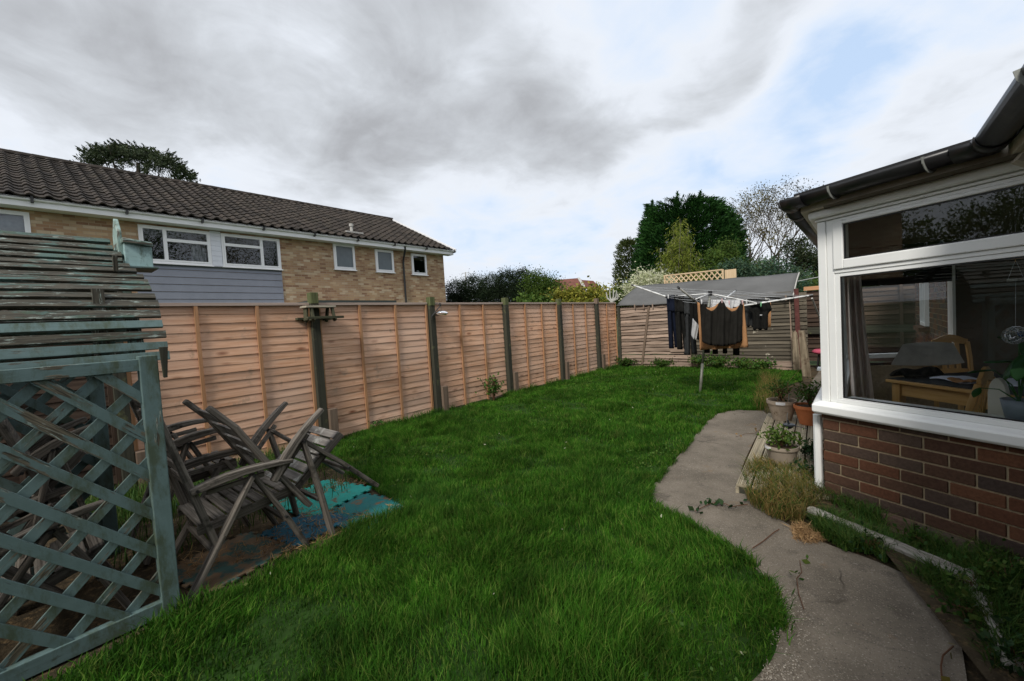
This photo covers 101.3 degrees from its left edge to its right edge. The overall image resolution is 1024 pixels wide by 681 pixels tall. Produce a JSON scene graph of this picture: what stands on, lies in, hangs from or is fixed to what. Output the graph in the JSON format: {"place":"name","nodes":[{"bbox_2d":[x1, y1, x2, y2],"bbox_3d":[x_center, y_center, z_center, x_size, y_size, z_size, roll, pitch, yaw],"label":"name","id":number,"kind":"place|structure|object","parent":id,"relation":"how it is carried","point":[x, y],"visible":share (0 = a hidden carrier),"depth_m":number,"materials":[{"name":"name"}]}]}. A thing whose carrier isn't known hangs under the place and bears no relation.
{"place":"outdoors","nodes":[
{"label":"outdoors","id":0,"kind":"place"},
{"bbox_2d":[0,148,455,302],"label":"brick house","id":1,"kind":"structure","parent":0,"point":[213,244],"depth_m":13.49,"materials":[{"name":"brown brick"}]},
{"bbox_2d":[0,209,30,232],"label":"window","id":2,"kind":"structure","parent":1,"relation":"in","point":[13,220],"depth_m":9.76,"materials":[{"name":"white plastic"}]},
{"bbox_2d":[137,224,213,266],"bbox_3d":[-9.597,-2.676,12.009,0.240,1.042,1.692,-1,3,40],"label":"window","id":3,"kind":"structure","parent":1,"relation":"in","point":[198,250],"depth_m":12.14,"materials":[{"name":"white plastic"}]},
{"bbox_2d":[220,233,282,270],"bbox_3d":[-8.306,-2.813,13.442,0.110,1.042,1.737,-1,3,40],"label":"window","id":4,"kind":"structure","parent":1,"relation":"in","point":[223,235],"depth_m":13.40,"materials":[{"name":"white plastic"}]},
{"bbox_2d":[332,243,356,270],"bbox_3d":[-6.307,-3.132,15.820,0.110,0.982,0.901,-1,3,40],"label":"window","id":5,"kind":"structure","parent":1,"relation":"in","point":[343,255],"depth_m":15.81,"materials":[{"name":"white plastic"}]},
{"bbox_2d":[374,249,394,273],"bbox_3d":[-5.193,-3.226,17.143,0.110,0.935,0.902,-1,3,40],"label":"window","id":6,"kind":"structure","parent":1,"relation":"in","point":[384,259],"depth_m":17.14,"materials":[{"name":"white"}]},
{"bbox_2d":[297,300,396,302],"bbox_3d":[-5.883,-0.126,15.047,1.590,2.499,3.200,-1,3,40],"label":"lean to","id":7,"kind":"object","parent":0,"point":[357,301],"visible":0.11,"depth_m":14.44,"materials":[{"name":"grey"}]},
{"bbox_2d":[22,365,801,680],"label":"lawn ground","id":8,"kind":"structure","parent":0,"point":[270,659],"depth_m":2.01,"materials":[{"name":"green plant"}]},
{"bbox_2d":[330,493,404,528],"bbox_3d":[-1.163,1.342,3.311,0.546,0.010,0.546,-2,3,24],"label":"foam mat","id":9,"kind":"object","parent":8,"relation":"on","point":[369,502],"visible":0.48,"depth_m":3.39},
{"bbox_2d":[314,362,621,443],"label":"fence foot grass","id":10,"kind":"structure","parent":8,"relation":"on","point":[421,414],"depth_m":8.05,"materials":[{"name":"green plant"}]},
{"bbox_2d":[475,372,506,399],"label":"sapling","id":11,"kind":"object","parent":8,"relation":"on","point":[494,387],"visible":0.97,"depth_m":7.66,"materials":[{"name":"green"}]},
{"bbox_2d":[234,368,764,680],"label":"clover patches","id":12,"kind":"object","parent":8,"relation":"on","point":[682,624],"visible":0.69,"depth_m":4.10,"materials":[{"name":"green plant"}]},
{"bbox_2d":[640,405,798,680],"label":"edge grass","id":13,"kind":"structure","parent":8,"relation":"on","point":[767,578],"depth_m":2.37,"materials":[{"name":"green plant"}]},
{"bbox_2d":[631,284,812,392],"bbox_3d":[3.482,-0.055,7.257,2.443,2.129,1.990,-4,2,-9],"label":"rotary dryer","id":14,"kind":"object","parent":8,"relation":"on","point":[709,293],"visible":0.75,"depth_m":7.12,"materials":[{"name":"silver metal"}]},
{"bbox_2d":[666,295,676,347],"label":"trousers","id":15,"kind":"object","parent":14,"relation":"hanging from","point":[671,320],"visible":0.79,"depth_m":7.54,"materials":[{"name":"blue fabric"}]},
{"bbox_2d":[674,296,685,349],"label":"trousers","id":16,"kind":"object","parent":14,"relation":"hanging from","point":[680,320],"visible":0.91,"depth_m":7.34,"materials":[{"name":"black fabric"}]},
{"bbox_2d":[684,297,696,354],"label":"trousers","id":17,"kind":"object","parent":14,"relation":"hanging from","point":[688,338],"visible":0.65,"depth_m":7.29,"materials":[{"name":"grey fabric"}]},
{"bbox_2d":[689,297,699,339],"bbox_3d":[3.057,-0.355,7.042,0.174,0.755,0.110,-1,3,40],"label":"shirt","id":18,"kind":"object","parent":14,"relation":"hanging from","point":[693,310],"visible":0.7,"depth_m":7.05,"materials":[{"name":"black fabric"}]},
{"bbox_2d":[700,300,742,345],"bbox_3d":[3.233,-0.279,6.435,0.615,0.732,0.122,-3,2,10],"label":"sheet","id":19,"kind":"object","parent":14,"relation":"hanging from","point":[721,324],"visible":1,"depth_m":6.45,"materials":[{"name":"black fabric"}]},
{"bbox_2d":[697,302,747,349],"bbox_3d":[3.279,-0.244,6.542,0.707,0.765,0.113,-3,2,11],"label":"sheet","id":20,"kind":"object","parent":14,"relation":"hanging from","point":[743,343],"visible":0.36,"depth_m":6.53,"materials":[{"name":"beige fabric"}]},
{"bbox_2d":[749,299,771,329],"bbox_3d":[4.086,-0.425,6.889,0.364,0.522,0.093,-3,2,0],"label":"shirt","id":21,"kind":"object","parent":14,"relation":"hanging from","point":[760,317],"visible":0.91,"depth_m":6.89,"materials":[{"name":"black fabric"}]},
{"bbox_2d":[704,352,743,366],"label":"weed clump","id":22,"kind":"object","parent":8,"relation":"on","point":[718,361],"visible":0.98,"depth_m":10.10,"materials":[{"name":"green"}]},
{"bbox_2d":[740,356,777,369],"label":"weed clump","id":23,"kind":"object","parent":8,"relation":"on","point":[761,364],"visible":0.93,"depth_m":9.51,"materials":[{"name":"green"}]},
{"bbox_2d":[744,368,785,412],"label":"wispy grass","id":24,"kind":"structure","parent":8,"relation":"on","point":[763,390],"depth_m":6.62,"materials":[{"name":"plant"}]},
{"bbox_2d":[791,331,800,369],"bbox_3d":[6.239,0.221,9.229,0.163,0.944,0.171,-1,3,40],"label":"stump post","id":25,"kind":"object","parent":8,"relation":"on","point":[795,354],"visible":0.97,"depth_m":9.18,"materials":[{"name":"brown wood"}]},
{"bbox_2d":[0,365,987,680],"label":"garden soil","id":26,"kind":"structure","parent":0,"point":[62,623],"depth_m":2.47,"materials":[{"name":"brown soil"}]},
{"bbox_2d":[0,417,106,615],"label":"folding chair","id":27,"kind":"object","parent":26,"relation":"on","point":[49,451],"visible":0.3,"depth_m":2.39,"materials":[{"name":"grey wood"}]},
{"bbox_2d":[0,485,130,610],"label":"folding chair","id":28,"kind":"object","parent":26,"relation":"on","point":[20,571],"visible":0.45,"depth_m":2.11,"materials":[{"name":"grey wood"}]},
{"bbox_2d":[0,219,180,680],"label":"garden arbour","id":29,"kind":"object","parent":26,"relation":"on","point":[89,285],"visible":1,"depth_m":2.08,"materials":[{"name":"teal paint"}]},
{"bbox_2d":[120,238,158,272],"bbox_3d":[-2.309,-0.522,2.589,0.210,0.176,0.157,-1,3,40],"label":"nest box","id":30,"kind":"object","parent":29,"relation":"attached to","point":[137,255],"visible":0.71,"depth_m":2.53,"materials":[{"name":"teal paint"}]},
{"bbox_2d":[129,399,250,564],"bbox_3d":[-2.417,0.882,3.098,0.610,1.106,0.621,-1,3,40],"label":"folding chair","id":31,"kind":"object","parent":26,"relation":"on","point":[184,443],"visible":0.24,"depth_m":3.00,"materials":[{"name":"grey wood"}]},
{"bbox_2d":[136,409,309,603],"bbox_3d":[-1.841,0.916,2.711,0.630,1.047,0.735,-1,3,40],"label":"folding chair","id":32,"kind":"object","parent":26,"relation":"on","point":[198,511],"visible":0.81,"depth_m":2.59,"materials":[{"name":"grey wood"}]},
{"bbox_2d":[84,443,362,577],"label":"rough grass","id":33,"kind":"structure","parent":26,"relation":"on","point":[132,494],"depth_m":3.56,"materials":[{"name":"green plant"}]},
{"bbox_2d":[177,532,293,594],"bbox_3d":[-1.812,1.407,2.701,0.568,0.010,0.568,-2,3,26],"label":"slab","id":34,"kind":"object","parent":26,"relation":"on","point":[227,568],"visible":0.73,"depth_m":2.67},
{"bbox_2d":[182,399,378,535],"bbox_3d":[-1.604,0.869,3.023,0.650,1.040,1.052,-1,3,40],"label":"folding chair","id":35,"kind":"object","parent":26,"relation":"on","point":[311,454],"visible":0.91,"depth_m":2.90,"materials":[{"name":"grey wood"}]},
{"bbox_2d":[176,477,397,575],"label":"dead grass","id":36,"kind":"structure","parent":26,"relation":"on","point":[288,545],"depth_m":2.92,"materials":[{"name":"plant"}]},
{"bbox_2d":[261,512,349,546],"bbox_3d":[-1.515,1.370,3.104,0.458,0.010,0.458,-2,3,28],"label":"foam mat","id":37,"kind":"object","parent":26,"relation":"on","point":[284,530],"visible":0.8,"depth_m":3.05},
{"bbox_2d":[272,479,371,515],"bbox_3d":[-1.657,1.354,3.652,0.633,0.010,0.633,-2,3,28],"label":"foam mat","id":38,"kind":"object","parent":26,"relation":"on","point":[351,491],"visible":0.6,"depth_m":3.62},
{"bbox_2d":[616,272,807,369],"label":"garden shed","id":39,"kind":"structure","parent":26,"relation":"on","point":[788,317],"depth_m":9.93,"materials":[{"name":"grey wood"}]},
{"bbox_2d":[735,413,833,498],"bbox_3d":[2.759,1.046,4.128,0.636,0.075,2.628,-2,3,36],"label":"decking","id":40,"kind":"object","parent":26,"relation":"on","point":[758,446],"visible":0.27,"depth_m":3.94,"materials":[{"name":"grey wood"}]},
{"bbox_2d":[766,397,797,420],"bbox_3d":[3.229,0.824,5.021,0.319,0.235,0.321,-1,3,40],"label":"plant pot","id":41,"kind":"object","parent":40,"relation":"on","point":[779,409],"visible":0.91,"depth_m":4.93,"materials":[{"name":"ceramic"}]},
{"bbox_2d":[760,378,800,400],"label":"wispy plant","id":42,"kind":"object","parent":41,"relation":"on","point":[775,387],"visible":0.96,"depth_m":5.02,"materials":[{"name":"green plant"}]},
{"bbox_2d":[764,441,799,466],"bbox_3d":[2.321,0.975,3.608,0.258,0.160,0.258,-1,3,40],"label":"plant pot","id":43,"kind":"object","parent":40,"relation":"on","point":[782,454],"visible":0.75,"depth_m":3.53,"materials":[{"name":"beige ceramic"}]},
{"bbox_2d":[756,422,808,450],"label":"trailing plant","id":44,"kind":"object","parent":43,"relation":"in","point":[783,438],"visible":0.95,"depth_m":3.58,"materials":[{"name":"green plant"}]},
{"bbox_2d":[793,402,822,425],"bbox_3d":[3.374,0.837,4.758,0.309,0.215,0.309,-1,3,40],"label":"plant pot","id":45,"kind":"object","parent":40,"relation":"on","point":[804,412],"visible":0.49,"depth_m":4.70,"materials":[{"name":"ceramic"}]},
{"bbox_2d":[786,376,820,405],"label":"leafy plant","id":46,"kind":"object","parent":45,"relation":"on","point":[809,395],"visible":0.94,"depth_m":4.75,"materials":[{"name":"green plant"}]},
{"bbox_2d":[794,432,823,462],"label":"weed plant","id":47,"kind":"object","parent":40,"relation":"on","point":[809,449],"visible":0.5,"depth_m":3.66,"materials":[{"name":"green plant"}]},
{"bbox_2d":[798,330,810,376],"bbox_3d":[5.944,0.266,8.492,0.156,0.990,0.184,-5,3,-33],"label":"stump post","id":48,"kind":"object","parent":26,"relation":"on","point":[805,363],"visible":0.98,"depth_m":8.46,"materials":[{"name":"brown wood"}]},
{"bbox_2d":[782,520,827,543],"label":"dead straw tuft","id":49,"kind":"object","parent":26,"relation":"on","point":[801,530],"visible":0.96,"depth_m":2.57,"materials":[{"name":"beige plant"}]},
{"bbox_2d":[753,481,1023,680],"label":"flower bed","id":50,"kind":"object","parent":26,"relation":"on","point":[924,592],"visible":0.2,"depth_m":1.79,"materials":[{"name":"soil"}]},
{"bbox_2d":[742,456,819,509],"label":"seed heads","id":51,"kind":"object","parent":50,"relation":"on","point":[782,477],"visible":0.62,"depth_m":3.17,"materials":[{"name":"plant"}]},
{"bbox_2d":[729,451,837,522],"bbox_3d":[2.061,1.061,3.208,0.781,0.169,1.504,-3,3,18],"label":"dry grass tussock","id":52,"kind":"object","parent":50,"relation":"on","point":[794,515],"visible":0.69,"depth_m":2.99,"materials":[{"name":"plant"}]},
{"bbox_2d":[806,506,968,577],"bbox_3d":[2.100,1.148,2.422,0.082,0.088,0.789,-4,3,-16],"label":"edging log","id":53,"kind":"object","parent":50,"relation":"on","point":[900,549],"visible":0.37,"depth_m":2.27,"materials":[{"name":"grey wood"}]},
{"bbox_2d":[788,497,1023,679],"bbox_3d":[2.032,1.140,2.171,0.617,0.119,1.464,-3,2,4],"label":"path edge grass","id":54,"kind":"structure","parent":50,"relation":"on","point":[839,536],"depth_m":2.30,"materials":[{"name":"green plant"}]},
{"bbox_2d":[791,481,1023,665],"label":"grass","id":55,"kind":"structure","parent":50,"relation":"on","point":[959,553],"depth_m":2.04,"materials":[{"name":"green plant"}]},
{"bbox_2d":[882,518,955,548],"bbox_3d":[2.243,1.105,2.329,0.258,0.200,0.303,-4,2,-7],"label":"weed plant","id":56,"kind":"object","parent":50,"relation":"on","point":[916,539],"visible":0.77,"depth_m":2.33,"materials":[{"name":"green plant"}]},
{"bbox_2d":[919,576,1016,630],"bbox_3d":[1.955,1.141,1.787,0.369,0.185,0.247,-3,2,-2],"label":"weed plant","id":57,"kind":"object","parent":50,"relation":"on","point":[961,612],"visible":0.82,"depth_m":1.79,"materials":[{"name":"green plant"}]},
{"bbox_2d":[934,553,1020,602],"bbox_3d":[2.139,1.137,1.953,0.281,0.167,0.238,-4,2,-10],"label":"weed plant","id":58,"kind":"object","parent":50,"relation":"on","point":[950,556],"visible":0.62,"depth_m":1.95,"materials":[{"name":"green plant"}]},
{"bbox_2d":[956,538,1023,589],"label":"weed plant","id":59,"kind":"object","parent":50,"relation":"on","point":[995,567],"visible":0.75,"depth_m":1.97,"materials":[{"name":"green plant"}]},
{"bbox_2d":[963,604,1023,678],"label":"weed plant","id":60,"kind":"object","parent":50,"relation":"on","point":[1005,649],"visible":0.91,"depth_m":1.55,"materials":[{"name":"green plant"}]},
{"bbox_2d":[971,591,1023,671],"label":"edging log","id":61,"kind":"object","parent":50,"relation":"on","point":[1001,658],"visible":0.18,"depth_m":1.68,"materials":[{"name":"grey wood"}]},
{"bbox_2d":[777,64,1023,564],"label":"house extension","id":62,"kind":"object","parent":26,"relation":"on","point":[942,229],"visible":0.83,"depth_m":2.64,"materials":[{"name":"red brick"}]},
{"bbox_2d":[844,276,873,398],"bbox_3d":[2.640,-0.019,3.180,0.261,1.040,0.103,-4,3,-17],"label":"curtain","id":63,"kind":"object","parent":62,"relation":"hanging from","point":[861,384],"visible":0.9,"depth_m":3.18,"materials":[{"name":"grey fabric"}]},
{"bbox_2d":[845,265,955,358],"bbox_3d":[4.545,-0.423,4.972,1.143,1.244,0.071,-3,2,11],"label":"bay window","id":64,"kind":"structure","parent":62,"relation":"in","point":[951,292],"depth_m":4.86,"materials":[{"name":"white plastic"}]},
{"bbox_2d":[817,175,1023,429],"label":"bay window","id":65,"kind":"structure","parent":62,"relation":"in","point":[835,263],"depth_m":2.60,"materials":[{"name":"white plastic"}]},
{"bbox_2d":[913,283,929,331],"bbox_3d":[6.710,-0.577,6.878,0.150,0.820,0.900,-1,3,40],"label":"side window","id":66,"kind":"structure","parent":62,"relation":"in","point":[924,288],"depth_m":6.59,"materials":[{"name":"white plastic"}]},
{"bbox_2d":[931,334,973,409],"bbox_3d":[4.904,0.432,4.552,0.348,0.976,0.507,-3,3,19],"label":"chair","id":67,"kind":"object","parent":62,"relation":"on","point":[955,339],"visible":0.41,"depth_m":4.72,"materials":[{"name":"brown wood"}]},
{"bbox_2d":[886,379,1023,411],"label":"dining table","id":68,"kind":"object","parent":62,"relation":"on","point":[901,390],"visible":0.3,"depth_m":3.34,"materials":[{"name":"brown wood"}]},
{"bbox_2d":[888,372,1023,395],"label":"tablecloth","id":69,"kind":"object","parent":68,"relation":"on","point":[935,381],"visible":0.25,"depth_m":3.43,"materials":[{"name":"grey fabric"}]},
{"bbox_2d":[889,366,943,377],"bbox_3d":[3.501,0.270,3.637,0.354,0.077,0.156,-4,2,-5],"label":"scarf","id":70,"kind":"object","parent":69,"relation":"on","point":[922,371],"visible":1,"depth_m":3.59,"materials":[{"name":"black fabric"}]},
{"bbox_2d":[891,342,963,365],"bbox_3d":[3.873,0.126,3.914,0.713,0.224,0.037,-3,2,0],"label":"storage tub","id":71,"kind":"object","parent":69,"relation":"on","point":[928,354],"visible":1,"depth_m":3.90,"materials":[{"name":"grey plastic"}]},
{"bbox_2d":[965,367,995,412],"bbox_3d":[2.897,0.636,2.879,0.436,0.946,0.506,-5,3,-34],"label":"wooden chair","id":72,"kind":"object","parent":62,"relation":"on","point":[983,380],"visible":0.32,"depth_m":2.63,"materials":[{"name":"brown wood"}]},
{"bbox_2d":[968,335,1023,419],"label":"house plant","id":73,"kind":"object","parent":62,"relation":"on","point":[1012,407],"visible":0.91,"depth_m":2.16,"materials":[{"name":"green plant"}]},
{"bbox_2d":[988,378,1009,415],"bbox_3d":[2.874,0.533,2.477,0.036,0.629,0.083,-4,3,-15],"label":"rounded board","id":74,"kind":"object","parent":62,"relation":"on","point":[994,404],"visible":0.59,"depth_m":2.46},
{"bbox_2d":[1001,258,1023,343],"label":"hanging ornament","id":75,"kind":"object","parent":62,"relation":"hanging from","point":[1020,333],"visible":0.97,"depth_m":2.12,"materials":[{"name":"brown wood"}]},
{"bbox_2d":[0,0,1023,299],"label":"sky","id":76,"kind":"structure","parent":0,"point":[533,133],"materials":[{"name":"grey"}]},
{"bbox_2d":[555,277,603,294],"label":"house","id":77,"kind":"structure","parent":0,"point":[572,282],"depth_m":42.98,"materials":[{"name":"red tile"}]},
{"bbox_2d":[467,320,872,403],"bbox_3d":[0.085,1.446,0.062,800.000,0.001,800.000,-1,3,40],"label":"ground","id":78,"kind":"structure","parent":0,"point":[813,362],"depth_m":15.03,"materials":[{"name":"soil"}]},
{"bbox_2d":[70,138,200,182],"bbox_3d":[-27.284,-6.942,31.164,11.876,17.526,5.729,-3,3,16],"label":"conifer tree","id":79,"kind":"object","parent":78,"relation":"on","point":[115,152],"visible":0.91,"depth_m":30.19,"materials":[{"name":"green plant"}]},
{"bbox_2d":[0,292,618,522],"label":"lap fence","id":80,"kind":"object","parent":78,"relation":"on","point":[248,368],"visible":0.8,"depth_m":5.75,"materials":[{"name":"brown wood"}]},
{"bbox_2d":[295,305,343,322],"bbox_3d":[-2.424,-0.336,5.290,0.354,0.204,0.454,-1,3,40],"label":"bird table","id":81,"kind":"object","parent":80,"relation":"attached to","point":[313,318],"visible":1,"depth_m":5.20,"materials":[{"name":"wood"}]},
{"bbox_2d":[445,270,471,301],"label":"evergreen tree","id":82,"kind":"object","parent":78,"relation":"on","point":[452,295],"visible":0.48,"depth_m":23.56,"materials":[{"name":"green plant"}]},
{"bbox_2d":[453,268,491,301],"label":"evergreen tree","id":83,"kind":"object","parent":78,"relation":"on","point":[471,292],"visible":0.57,"depth_m":23.31,"materials":[{"name":"green plant"}]},
{"bbox_2d":[473,271,511,301],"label":"evergreen tree","id":84,"kind":"object","parent":78,"relation":"on","point":[491,294],"visible":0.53,"depth_m":22.97,"materials":[{"name":"green plant"}]},
{"bbox_2d":[488,265,521,301],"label":"evergreen tree","id":85,"kind":"object","parent":78,"relation":"on","point":[503,278],"visible":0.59,"depth_m":22.66,"materials":[{"name":"green plant"}]},
{"bbox_2d":[501,263,535,301],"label":"evergreen tree","id":86,"kind":"object","parent":78,"relation":"on","point":[518,275],"visible":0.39,"depth_m":22.47,"materials":[{"name":"green plant"}]},
{"bbox_2d":[513,291,552,301],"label":"creeper","id":87,"kind":"object","parent":78,"relation":"on","point":[530,297],"visible":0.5,"depth_m":15.78,"materials":[{"name":"green plant"}]},
{"bbox_2d":[509,264,568,297],"bbox_3d":[1.600,-1.762,22.123,3.397,4.557,3.417,-1,3,40],"label":"round tree","id":88,"kind":"object","parent":78,"relation":"on","point":[539,284],"visible":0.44,"depth_m":21.55,"materials":[{"name":"green plant"}]},
{"bbox_2d":[540,275,616,319],"bbox_3d":[2.666,-0.955,17.028,3.308,3.273,3.336,-5,3,-35],"label":"golden hedge","id":89,"kind":"object","parent":78,"relation":"on","point":[575,294],"visible":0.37,"depth_m":16.66,"materials":[{"name":"yellow plant"}]},
{"bbox_2d":[611,237,636,286],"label":"conifer tree","id":90,"kind":"object","parent":78,"relation":"on","point":[624,246],"visible":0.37,"depth_m":21.77,"materials":[{"name":"green plant"}]},
{"bbox_2d":[600,271,663,354],"bbox_3d":[4.949,-1.023,15.432,3.777,3.279,2.321,-4,3,-14],"label":"leafy shrub","id":91,"kind":"object","parent":78,"relation":"on","point":[620,291],"visible":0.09,"depth_m":14.92,"materials":[{"name":"green plant"}]},
{"bbox_2d":[614,261,691,354],"bbox_3d":[4.811,-1.022,14.158,2.986,3.388,2.170,-4,2,-8],"label":"flowering shrub","id":92,"kind":"object","parent":78,"relation":"on","point":[657,278],"visible":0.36,"depth_m":13.85,"materials":[{"name":"white plant"}]},
{"bbox_2d":[617,304,691,366],"bbox_3d":[3.688,-0.115,11.470,2.288,1.861,0.094,-1,3,40],"label":"old fence","id":93,"kind":"object","parent":78,"relation":"on","point":[641,330],"visible":0.77,"depth_m":11.48,"materials":[{"name":"brown wood"}]},
{"bbox_2d":[650,217,706,354],"bbox_3d":[5.901,-1.930,14.747,1.959,4.808,2.125,-1,3,40],"label":"conifer tree","id":94,"kind":"object","parent":78,"relation":"on","point":[682,258],"visible":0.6,"depth_m":14.34,"materials":[{"name":"green plant"}]},
{"bbox_2d":[629,189,752,279],"bbox_3d":[7.901,-3.258,18.946,5.246,7.097,5.236,-1,3,40],"label":"cypress tree","id":95,"kind":"object","parent":78,"relation":"on","point":[658,221],"visible":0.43,"depth_m":17.62,"materials":[{"name":"green plant"}]},
{"bbox_2d":[664,269,723,354],"bbox_3d":[5.641,-0.792,12.999,1.765,2.653,0.050,-1,3,40],"label":"garden trellis","id":96,"kind":"object","parent":78,"relation":"on","point":[686,274],"visible":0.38,"depth_m":12.92,"materials":[{"name":"brown wood"}]},
{"bbox_2d":[694,233,749,280],"bbox_3d":[7.652,-1.766,15.481,2.437,4.418,3.167,-1,3,40],"label":"leafy shrub","id":97,"kind":"object","parent":78,"relation":"on","point":[718,255],"visible":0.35,"depth_m":15.42,"materials":[{"name":"green plant"}]},
{"bbox_2d":[706,253,775,279],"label":"bluish shrub","id":98,"kind":"object","parent":78,"relation":"on","point":[751,270],"visible":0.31,"depth_m":14.37,"materials":[{"name":"green plant"}]},
{"bbox_2d":[732,180,794,259],"bbox_3d":[14.173,-4.742,24.232,4.114,8.671,5.439,-1,3,40],"label":"bare tree","id":99,"kind":"object","parent":78,"relation":"on","point":[740,210],"visible":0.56,"depth_m":23.64,"materials":[{"name":"grey plant"}]},
{"bbox_2d":[741,199,804,267],"bbox_3d":[15.505,-4.573,24.703,5.416,8.116,3.203,-3,2,11],"label":"bare tree","id":100,"kind":"object","parent":78,"relation":"on","point":[772,228],"visible":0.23,"depth_m":24.54,"materials":[{"name":"grey plant"}]},
{"bbox_2d":[726,173,824,269],"bbox_3d":[14.060,-4.578,22.285,5.068,8.542,3.245,-1,3,40],"label":"bare tree","id":101,"kind":"object","parent":78,"relation":"on","point":[771,221],"visible":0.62,"depth_m":22.34,"materials":[{"name":"grey plant"}]},
{"bbox_2d":[748,252,818,291],"bbox_3d":[9.328,-1.440,15.191,3.006,3.600,2.657,-1,3,40],"label":"bluish shrub","id":102,"kind":"object","parent":78,"relation":"on","point":[769,263],"visible":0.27,"depth_m":14.70,"materials":[{"name":"green plant"}]},
{"bbox_2d":[769,231,817,284],"bbox_3d":[12.696,-2.312,17.130,3.422,4.842,3.611,-1,3,40],"label":"dark evergreen","id":103,"kind":"object","parent":78,"relation":"on","point":[803,254],"visible":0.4,"depth_m":16.94,"materials":[{"name":"green plant"}]},
{"bbox_2d":[804,283,915,361],"bbox_3d":[8.982,-0.419,8.837,4.650,1.872,0.156,-1,3,40],"label":"dark fence","id":104,"kind":"object","parent":78,"relation":"on","point":[889,313],"visible":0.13,"depth_m":9.42,"materials":[{"name":"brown wood"}]},
{"bbox_2d":[653,410,966,680],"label":"path","id":105,"kind":"structure","parent":0,"point":[907,635],"depth_m":2.08,"materials":[{"name":"concrete"}]},
{"bbox_2d":[688,498,747,513],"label":"bramble shoot","id":106,"kind":"object","parent":105,"relation":"on","point":[720,501],"visible":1,"depth_m":3.02,"materials":[{"name":"plant"}]},
{"bbox_2d":[665,415,947,680],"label":"loose grit","id":107,"kind":"object","parent":105,"relation":"on","point":[769,669],"visible":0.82,"depth_m":1.75,"materials":[{"name":"grey gravel"}]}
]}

